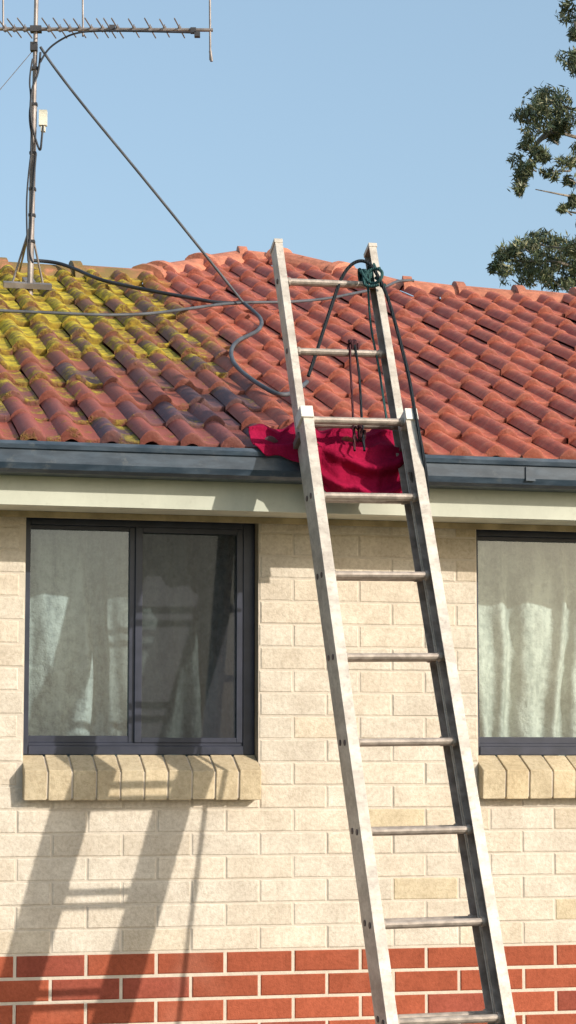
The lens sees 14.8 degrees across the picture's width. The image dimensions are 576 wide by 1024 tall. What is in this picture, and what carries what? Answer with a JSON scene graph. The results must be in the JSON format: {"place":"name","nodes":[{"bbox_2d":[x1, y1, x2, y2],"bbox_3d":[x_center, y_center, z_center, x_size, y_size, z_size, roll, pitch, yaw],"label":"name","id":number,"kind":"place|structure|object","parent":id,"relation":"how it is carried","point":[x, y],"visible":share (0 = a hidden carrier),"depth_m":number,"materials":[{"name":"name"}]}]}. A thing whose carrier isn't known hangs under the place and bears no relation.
{"place":"outdoors","nodes":[
{"label":"outdoors","id":0,"kind":"place"},
{"bbox_2d":[28,529,233,756],"bbox_3d":[-0.560,0.480,8.055,0.941,0.897,0.050,2,-7,-14],"label":"sliding window curtain","id":1,"kind":"object","parent":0,"point":[78,653],"visible":0.4,"depth_m":8.01,"materials":[{"name":"white fabric"}]},
{"bbox_2d":[0,0,575,298],"label":"sky","id":2,"kind":"structure","parent":0,"point":[329,129],"materials":[{"name":"blue"}]},
{"label":"ground","id":3,"kind":"structure","parent":0,"visible":0},
{"bbox_2d":[0,517,575,1023],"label":"brick courses","id":4,"kind":"object","parent":3,"relation":"on","point":[206,831],"visible":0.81,"depth_m":7.94,"materials":[{"name":"beige brick"}]},
{"bbox_2d":[22,755,260,800],"bbox_3d":[-0.515,0.934,7.816,0.841,0.158,0.112,2,-7,-14],"label":"sliding window sill","id":5,"kind":"structure","parent":4,"relation":"attached to","point":[121,777],"depth_m":7.78,"materials":[{"name":"beige brick"}]},
{"bbox_2d":[486,0,575,292],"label":"eucalyptus tree","id":6,"kind":"object","parent":3,"relation":"on","point":[557,125],"visible":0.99,"depth_m":23.40,"materials":[{"name":"green plant"}]},
{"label":"interior walls","id":7,"kind":"object","parent":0,"visible":0},
{"bbox_2d":[23,517,258,761],"bbox_3d":[-0.530,0.491,7.936,0.881,0.947,0.099,2,-7,-14],"label":"sliding window","id":8,"kind":"structure","parent":7,"relation":"attached to","point":[243,742],"depth_m":7.95,"materials":[{"name":"paint"}]},
{"bbox_2d":[23,517,254,754],"bbox_3d":[-0.533,0.443,7.953,0.837,0.847,0.064,2,-7,-14],"label":"sliding window frame","id":9,"kind":"structure","parent":8,"relation":"in","point":[131,744],"depth_m":7.94,"materials":[{"name":"paint"}]},
{"bbox_2d":[141,533,236,737],"bbox_3d":[-0.350,0.446,7.978,0.364,0.747,0.001,2,-7,-14],"label":"sliding window fly screen","id":10,"kind":"object","parent":8,"relation":"attached to","point":[189,638],"visible":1,"depth_m":7.98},
{"bbox_2d":[0,517,575,1023],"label":"mortar joints","id":11,"kind":"object","parent":7,"relation":"attached to","point":[20,765],"visible":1,"depth_m":7.91,"materials":[{"name":"beige concrete"}]},
{"bbox_2d":[1,272,575,457],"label":"roof underlay","id":12,"kind":"object","parent":7,"relation":"on","point":[228,413],"visible":0.01,"depth_m":9.51,"materials":[{"name":"black"}]},
{"bbox_2d":[0,251,575,459],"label":"tiled roof","id":13,"kind":"structure","parent":12,"relation":"on","point":[114,404],"depth_m":9.11,"materials":[{"name":"tile"}]},
{"bbox_2d":[0,0,243,302],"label":"tv antenna","id":14,"kind":"object","parent":13,"relation":"on","point":[29,283],"visible":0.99,"depth_m":10.25,"materials":[{"name":"metal"}]},
{"bbox_2d":[0,259,413,396],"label":"coaxial cable","id":15,"kind":"object","parent":13,"relation":"on","point":[215,303],"visible":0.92,"depth_m":10.02,"materials":[{"name":"black rubber"}]},
{"bbox_2d":[0,246,575,304],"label":"ridge caps","id":16,"kind":"object","parent":13,"relation":"on","point":[158,271],"visible":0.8,"depth_m":11.40,"materials":[{"name":"tile"}]},
{"bbox_2d":[247,422,403,492],"bbox_3d":[0.138,-0.183,7.724,0.555,0.316,0.261,2,-7,-14],"label":"crimson cloth","id":17,"kind":"object","parent":13,"relation":"on","point":[372,468],"visible":0.74,"depth_m":7.67,"materials":[{"name":"red fabric"}]},
{"bbox_2d":[0,475,575,531],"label":"eaves","id":18,"kind":"object","parent":12,"relation":"attached to","point":[129,499],"visible":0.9,"depth_m":7.80,"materials":[{"name":"paint"}]},
{"bbox_2d":[0,440,575,492],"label":"gutter","id":19,"kind":"object","parent":18,"relation":"attached to","point":[117,461],"visible":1,"depth_m":7.58,"materials":[{"name":"metal"}]},
{"bbox_2d":[476,529,575,798],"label":"window","id":20,"kind":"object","parent":7,"relation":"attached to","point":[526,626],"visible":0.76,"depth_m":8.40,"materials":[{"name":"paint"}]},
{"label":"concrete path","id":21,"kind":"structure","parent":0,"visible":0},
{"bbox_2d":[270,238,516,1023],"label":"extension ladder","id":22,"kind":"object","parent":21,"relation":"on","point":[482,917],"visible":1,"depth_m":7.15,"materials":[{"name":"metal"}]},
{"bbox_2d":[307,259,428,495],"bbox_3d":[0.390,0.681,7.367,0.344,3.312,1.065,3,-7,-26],"label":"tied rope","id":23,"kind":"object","parent":22,"relation":"attached to","point":[365,276],"visible":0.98,"depth_m":7.83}
]}

